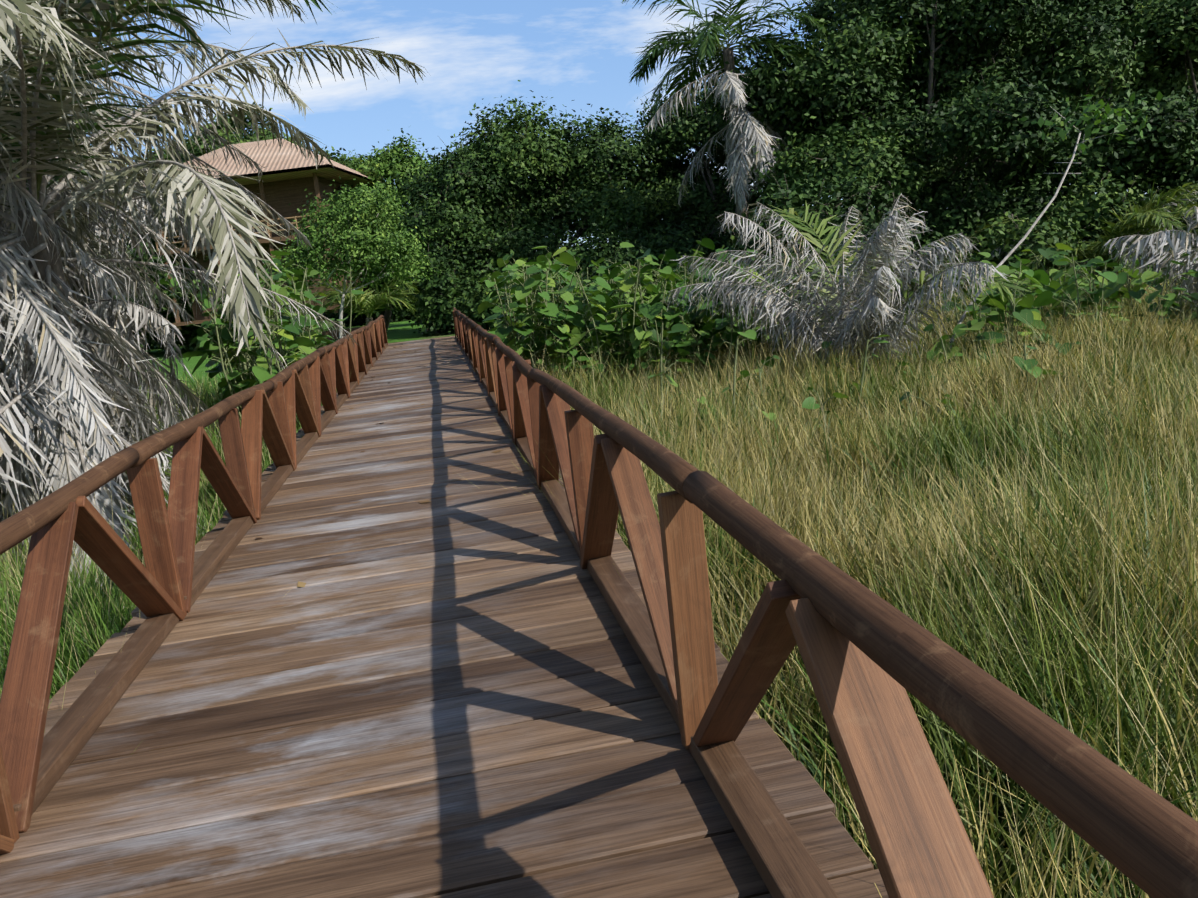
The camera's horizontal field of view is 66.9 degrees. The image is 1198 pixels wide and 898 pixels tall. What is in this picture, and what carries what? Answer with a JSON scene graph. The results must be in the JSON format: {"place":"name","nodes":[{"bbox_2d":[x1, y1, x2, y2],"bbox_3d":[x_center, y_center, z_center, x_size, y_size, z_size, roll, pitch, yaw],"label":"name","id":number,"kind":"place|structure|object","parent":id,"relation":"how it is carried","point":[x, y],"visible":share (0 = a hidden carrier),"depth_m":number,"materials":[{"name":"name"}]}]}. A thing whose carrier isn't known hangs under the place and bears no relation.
{"place":"outdoors","nodes":[
{"label":"outdoors","id":0,"kind":"place"},
{"bbox_2d":[179,169,370,320],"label":"house walls","id":1,"kind":"structure","parent":0,"point":[280,196],"depth_m":51.30,"materials":[{"name":"brown wood"}]},
{"bbox_2d":[155,214,315,250],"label":"railing","id":2,"kind":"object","parent":1,"relation":"attached to","point":[294,217],"depth_m":49.90,"materials":[{"name":"brown wood"}]},
{"bbox_2d":[143,139,382,188],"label":"house roof","id":3,"kind":"structure","parent":1,"relation":"on","point":[286,158],"depth_m":50.57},
{"bbox_2d":[319,325,428,339],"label":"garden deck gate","id":4,"kind":"structure","parent":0,"point":[327,332],"depth_m":52.25,"materials":[{"name":"brown wood"}]},
{"bbox_2d":[32,0,1146,250],"label":"sky","id":5,"kind":"structure","parent":0,"point":[583,52],"materials":[{"name":"blue"}]},
{"bbox_2d":[72,278,1152,897],"bbox_3d":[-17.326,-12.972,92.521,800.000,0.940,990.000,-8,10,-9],"label":"terrain","id":6,"kind":"structure","parent":0,"point":[400,330],"depth_m":41.69,"materials":[{"name":"green plant"}]},
{"bbox_2d":[14,210,72,329],"bbox_3d":[-5.172,-0.407,8.734,0.763,3.639,0.383,2,13,39],"label":"frond","id":7,"kind":"object","parent":6,"relation":"on","point":[55,264],"visible":0.17,"depth_m":8.26,"materials":[{"name":"green plant"}]},
{"bbox_2d":[0,233,185,606],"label":"dead palm fronds","id":8,"kind":"object","parent":6,"relation":"on","point":[41,422],"visible":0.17,"depth_m":7.86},
{"bbox_2d":[0,440,223,506],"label":"young palm leaflets","id":9,"kind":"object","parent":6,"relation":"on","point":[168,474],"visible":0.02,"depth_m":10.24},
{"bbox_2d":[0,131,268,442],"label":"dead palm fronds","id":10,"kind":"object","parent":6,"relation":"on","point":[123,322],"visible":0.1,"depth_m":11.24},
{"bbox_2d":[46,2,263,229],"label":"dry palm leaflets","id":11,"kind":"object","parent":10,"relation":"on","point":[93,132],"visible":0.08,"depth_m":14.65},
{"bbox_2d":[147,0,213,60],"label":"dry palm leaflets","id":12,"kind":"object","parent":10,"relation":"on","point":[182,30],"visible":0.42,"depth_m":12.21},
{"bbox_2d":[91,256,194,323],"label":"dead palm leaflets","id":13,"kind":"object","parent":6,"relation":"on","point":[167,300],"visible":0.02,"depth_m":17.04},
{"bbox_2d":[79,162,208,312],"bbox_3d":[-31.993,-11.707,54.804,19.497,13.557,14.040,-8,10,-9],"label":"shrub","id":14,"kind":"object","parent":6,"relation":"on","point":[157,271],"depth_m":51.11,"materials":[{"name":"green plant"}]},
{"bbox_2d":[117,448,171,476],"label":"dead palm leaflets","id":15,"kind":"object","parent":6,"relation":"on","point":[159,460],"visible":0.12,"depth_m":9.80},
{"bbox_2d":[101,263,218,353],"bbox_3d":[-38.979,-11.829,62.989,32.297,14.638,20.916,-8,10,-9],"label":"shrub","id":16,"kind":"object","parent":6,"relation":"on","point":[185,330],"depth_m":61.65,"materials":[{"name":"green plant"}]},
{"bbox_2d":[0,361,336,754],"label":"marsh grass","id":17,"kind":"structure","parent":6,"relation":"on","point":[98,611],"depth_m":6.38,"materials":[{"name":"green plant"}]},
{"bbox_2d":[0,77,351,529],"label":"palm frond stems","id":18,"kind":"object","parent":6,"relation":"on","point":[26,293],"visible":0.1,"depth_m":10.04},
{"bbox_2d":[0,44,360,557],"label":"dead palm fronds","id":19,"kind":"object","parent":6,"relation":"on","point":[84,377],"visible":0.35,"depth_m":9.73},
{"bbox_2d":[6,0,313,115],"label":"dry palm leaflets","id":20,"kind":"object","parent":19,"relation":"on","point":[219,52],"visible":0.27,"depth_m":12.85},
{"bbox_2d":[25,0,299,99],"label":"dry palm rachis","id":21,"kind":"object","parent":20,"relation":"on","point":[217,47],"visible":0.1,"depth_m":12.75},
{"bbox_2d":[0,0,426,356],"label":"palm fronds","id":22,"kind":"object","parent":19,"relation":"on","point":[37,21],"visible":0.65,"depth_m":7.41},
{"bbox_2d":[0,0,339,205],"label":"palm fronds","id":23,"kind":"object","parent":22,"relation":"on","point":[154,8],"visible":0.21,"depth_m":7.48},
{"bbox_2d":[12,0,144,206],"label":"palm frond stem","id":24,"kind":"object","parent":23,"relation":"attached to","point":[39,176],"visible":0.12,"depth_m":7.57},
{"bbox_2d":[0,0,415,324],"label":"palm frond stems","id":25,"kind":"object","parent":22,"relation":"attached to","point":[42,202],"visible":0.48,"depth_m":8.02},
{"bbox_2d":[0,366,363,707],"bbox_3d":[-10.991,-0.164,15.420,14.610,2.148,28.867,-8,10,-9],"label":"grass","id":26,"kind":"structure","parent":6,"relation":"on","point":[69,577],"depth_m":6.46,"materials":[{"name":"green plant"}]},
{"bbox_2d":[124,102,368,177],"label":"tree","id":27,"kind":"object","parent":6,"relation":"on","point":[197,152],"visible":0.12,"depth_m":61.75,"materials":[{"name":"green plant"}]},
{"bbox_2d":[157,251,364,436],"bbox_3d":[-7.428,-2.426,19.882,4.895,4.221,13.196,-8,10,-9],"label":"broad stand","id":28,"kind":"object","parent":6,"relation":"on","point":[261,372],"depth_m":15.97,"materials":[{"name":"green plant"}]},
{"bbox_2d":[157,166,376,329],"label":"house frame","id":29,"kind":"object","parent":6,"relation":"on","point":[262,242],"visible":0.17,"depth_m":50.35,"materials":[{"name":"brown wood"}]},
{"bbox_2d":[140,266,430,349],"bbox_3d":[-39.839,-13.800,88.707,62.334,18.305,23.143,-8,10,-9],"label":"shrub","id":30,"kind":"object","parent":6,"relation":"on","point":[359,319],"depth_m":89.29,"materials":[{"name":"green plant"}]},
{"bbox_2d":[265,176,445,338],"bbox_3d":[-9.841,-7.320,36.243,7.418,6.800,5.236,-8,10,-9],"label":"small tree","id":31,"kind":"object","parent":6,"relation":"on","point":[339,229],"depth_m":35.24,"materials":[{"name":"green plant"}]},
{"bbox_2d":[310,278,418,318],"bbox_3d":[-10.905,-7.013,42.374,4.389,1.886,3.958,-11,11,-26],"label":"small palm","id":32,"kind":"object","parent":6,"relation":"on","point":[368,315],"visible":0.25,"depth_m":41.95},
{"bbox_2d":[366,318,372,325],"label":"palm trunk","id":33,"kind":"object","parent":6,"relation":"on","point":[368,320],"visible":0.31,"depth_m":42.23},
{"bbox_2d":[338,128,443,330],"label":"tree","id":34,"kind":"object","parent":6,"relation":"on","point":[384,167],"depth_m":56.49,"materials":[{"name":"green plant"}]},
{"bbox_2d":[367,202,423,322],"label":"tree","id":35,"kind":"object","parent":6,"relation":"on","point":[417,297],"depth_m":69.75,"materials":[{"name":"green plant"}]},
{"bbox_2d":[0,336,888,897],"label":"bridge deck","id":36,"kind":"structure","parent":6,"relation":"on","point":[448,690],"depth_m":3.40,"materials":[{"name":"brown wood"}]},
{"bbox_2d":[256,344,502,586],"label":"fallen leaves","id":37,"kind":"object","parent":36,"relation":"on","point":[301,584],"visible":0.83,"depth_m":6.93,"materials":[{"name":"brown plant"}]},
{"bbox_2d":[13,336,838,897],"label":"curb beams","id":38,"kind":"structure","parent":36,"relation":"on","point":[779,854],"depth_m":3.55,"materials":[{"name":"brown wood"}]},
{"bbox_2d":[0,310,993,897],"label":"railing posts","id":39,"kind":"object","parent":38,"relation":"on","point":[916,834],"visible":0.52,"depth_m":3.24,"materials":[{"name":"brown wood"}]},
{"bbox_2d":[0,307,1197,897],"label":"bridge handrail logs","id":40,"kind":"object","parent":39,"relation":"on","point":[1138,833],"visible":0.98,"depth_m":1.40,"materials":[{"name":"brown wood"}]},
{"bbox_2d":[389,137,525,332],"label":"tree","id":41,"kind":"object","parent":6,"relation":"on","point":[428,213],"depth_m":44.22,"materials":[{"name":"green plant"}]},
{"bbox_2d":[386,104,689,336],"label":"trees","id":42,"kind":"object","parent":6,"relation":"on","point":[612,146],"visible":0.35,"depth_m":46.14,"materials":[{"name":"green plant"}]},
{"bbox_2d":[438,117,648,297],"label":"tree trunk","id":43,"kind":"object","parent":6,"relation":"on","point":[579,230],"visible":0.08,"depth_m":47.17,"materials":[{"name":"brown plant"}]},
{"bbox_2d":[393,144,708,332],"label":"trees","id":44,"kind":"object","parent":6,"relation":"on","point":[612,231],"visible":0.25,"depth_m":44.14,"materials":[{"name":"green plant"}]},
{"bbox_2d":[411,80,694,329],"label":"trees","id":45,"kind":"object","parent":6,"relation":"on","point":[545,155],"visible":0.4,"depth_m":45.94,"materials":[{"name":"green plant"}]},
{"bbox_2d":[477,238,808,383],"bbox_3d":[1.554,-3.919,23.758,9.917,3.850,12.656,-8,10,-9],"label":"broad stand","id":46,"kind":"object","parent":6,"relation":"on","point":[603,298],"depth_m":19.17,"materials":[{"name":"green plant"}]},
{"bbox_2d":[614,113,854,311],"bbox_3d":[6.290,-11.946,45.922,12.837,11.823,22.520,-4,11,11],"label":"tree","id":47,"kind":"object","parent":6,"relation":"on","point":[785,166],"visible":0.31,"depth_m":38.10,"materials":[{"name":"green plant"}]},
{"bbox_2d":[722,48,748,252],"bbox_3d":[6.209,-11.939,40.185,0.580,11.042,0.968,-8,10,-9],"label":"palm trunk","id":48,"kind":"object","parent":6,"relation":"on","point":[728,55],"visible":0.25,"depth_m":39.56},
{"bbox_2d":[645,68,793,212],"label":"dead palm fronds","id":49,"kind":"object","parent":48,"relation":"attached to","point":[740,123],"visible":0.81,"depth_m":38.40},
{"bbox_2d":[646,1,818,122],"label":"green palm rachis","id":50,"kind":"object","parent":48,"relation":"attached to","point":[731,43],"visible":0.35,"depth_m":39.16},
{"bbox_2d":[621,0,844,133],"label":"palm fronds","id":51,"kind":"object","parent":48,"relation":"attached to","point":[709,43],"visible":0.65,"depth_m":38.87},
{"bbox_2d":[629,48,853,290],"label":"branches","id":52,"kind":"object","parent":6,"relation":"on","point":[712,183],"visible":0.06,"depth_m":46.82,"materials":[{"name":"brown plant"}]},
{"bbox_2d":[611,95,880,302],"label":"tree foliage","id":53,"kind":"object","parent":6,"relation":"on","point":[676,233],"visible":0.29,"depth_m":44.38,"materials":[{"name":"green plant"}]},
{"bbox_2d":[615,12,886,254],"bbox_3d":[7.004,-13.255,42.495,12.559,12.159,25.704,-8,10,-9],"label":"tree foliage","id":54,"kind":"object","parent":6,"relation":"on","point":[682,130],"visible":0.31,"depth_m":39.36,"materials":[{"name":"green plant"}]},
{"bbox_2d":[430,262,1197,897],"bbox_3d":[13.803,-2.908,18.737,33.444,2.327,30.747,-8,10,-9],"label":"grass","id":55,"kind":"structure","parent":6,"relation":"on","point":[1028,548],"depth_m":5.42,"materials":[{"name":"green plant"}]},
{"bbox_2d":[660,193,1010,374],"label":"dead palm fronds","id":56,"kind":"object","parent":6,"relation":"on","point":[849,324],"visible":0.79,"depth_m":15.74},
{"bbox_2d":[489,261,1197,897],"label":"marsh grass","id":57,"kind":"structure","parent":6,"relation":"on","point":[1173,691],"depth_m":5.90,"materials":[{"name":"green plant"}]},
{"bbox_2d":[641,323,1081,445],"bbox_3d":[3.168,-1.341,14.248,6.982,1.854,7.592,-8,10,-9],"label":"shrub","id":58,"kind":"object","parent":6,"relation":"on","point":[750,334],"depth_m":12.41,"materials":[{"name":"green plant"}]},
{"bbox_2d":[780,212,1006,344],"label":"stems","id":59,"kind":"object","parent":6,"relation":"on","point":[833,268],"visible":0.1,"depth_m":17.18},
{"bbox_2d":[758,200,1030,362],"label":"fronds","id":60,"kind":"object","parent":6,"relation":"on","point":[996,281],"visible":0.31,"depth_m":17.07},
{"bbox_2d":[767,0,1052,245],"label":"tree trunk","id":61,"kind":"object","parent":6,"relation":"on","point":[931,39],"visible":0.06,"depth_m":38.66,"materials":[{"name":"brown plant"}]},
{"bbox_2d":[751,0,1081,288],"bbox_3d":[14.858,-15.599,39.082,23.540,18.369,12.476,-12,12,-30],"label":"tree foliage","id":62,"kind":"object","parent":6,"relation":"on","point":[1008,200],"visible":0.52,"depth_m":37.79,"materials":[{"name":"green plant"}]},
{"bbox_2d":[776,0,1093,306],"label":"tree foliage","id":63,"kind":"object","parent":6,"relation":"on","point":[986,124],"visible":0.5,"depth_m":36.59,"materials":[{"name":"green plant"}]},
{"bbox_2d":[949,90,1162,346],"bbox_3d":[8.145,-3.907,17.796,5.820,5.723,2.944,-8,10,-9],"label":"bent sapling","id":64,"kind":"object","parent":6,"relation":"on","point":[1121,126],"depth_m":17.79,"materials":[{"name":"plant"}]},
{"bbox_2d":[930,243,1197,367],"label":"bushes","id":65,"kind":"object","parent":6,"relation":"on","point":[1040,277],"depth_m":16.99,"materials":[{"name":"green plant"}]},
{"bbox_2d":[945,7,1197,279],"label":"tree foliage","id":66,"kind":"object","parent":6,"relation":"on","point":[1083,202],"visible":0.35,"depth_m":34.69,"materials":[{"name":"green plant"}]},
{"bbox_2d":[968,179,1197,278],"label":"palm fronds","id":67,"kind":"object","parent":6,"relation":"on","point":[1142,217],"visible":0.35,"depth_m":31.18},
{"bbox_2d":[970,187,1197,279],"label":"green palm rachis","id":68,"kind":"object","parent":6,"relation":"on","point":[1123,227],"visible":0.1,"depth_m":31.70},
{"bbox_2d":[980,2,1190,242],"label":"branches","id":69,"kind":"object","parent":6,"relation":"on","point":[1086,93],"visible":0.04,"depth_m":38.42,"materials":[{"name":"brown plant"}]},
{"bbox_2d":[977,0,1197,269],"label":"tree foliage","id":70,"kind":"object","parent":6,"relation":"on","point":[1166,128],"visible":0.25,"depth_m":35.48,"materials":[{"name":"green plant"}]},
{"bbox_2d":[995,0,1188,269],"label":"tree foliage","id":71,"kind":"object","parent":6,"relation":"on","point":[1088,25],"visible":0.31,"depth_m":37.81,"materials":[{"name":"green plant"}]},
{"bbox_2d":[991,188,1197,282],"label":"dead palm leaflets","id":72,"kind":"object","parent":6,"relation":"on","point":[1175,204],"visible":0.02,"depth_m":32.47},
{"bbox_2d":[1094,0,1197,286],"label":"tree foliage","id":73,"kind":"object","parent":6,"relation":"on","point":[1163,13],"visible":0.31,"depth_m":39.49,"materials":[{"name":"green plant"}]},
{"bbox_2d":[1096,0,1197,243],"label":"foliage","id":74,"kind":"object","parent":6,"relation":"on","point":[1168,175],"visible":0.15,"depth_m":36.99,"materials":[{"name":"green plant"}]},
{"bbox_2d":[1102,206,1197,318],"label":"dead palm fronds","id":75,"kind":"object","parent":6,"relation":"on","point":[1141,248],"visible":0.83,"depth_m":17.71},
{"bbox_2d":[1114,206,1197,265],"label":"dead palm rachis","id":76,"kind":"object","parent":6,"relation":"on","point":[1157,232],"visible":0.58,"depth_m":18.01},
{"bbox_2d":[1153,6,1197,252],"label":"tree trunk","id":77,"kind":"object","parent":6,"relation":"on","point":[1194,86],"visible":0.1,"depth_m":41.33,"materials":[{"name":"brown plant"}]},
{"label":"dead palm leaflets","id":78,"kind":"object","parent":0,"visible":0},
{"bbox_2d":[70,189,180,287],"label":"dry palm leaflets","id":79,"kind":"object","parent":78,"relation":"on","point":[96,250],"depth_m":17.08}
]}

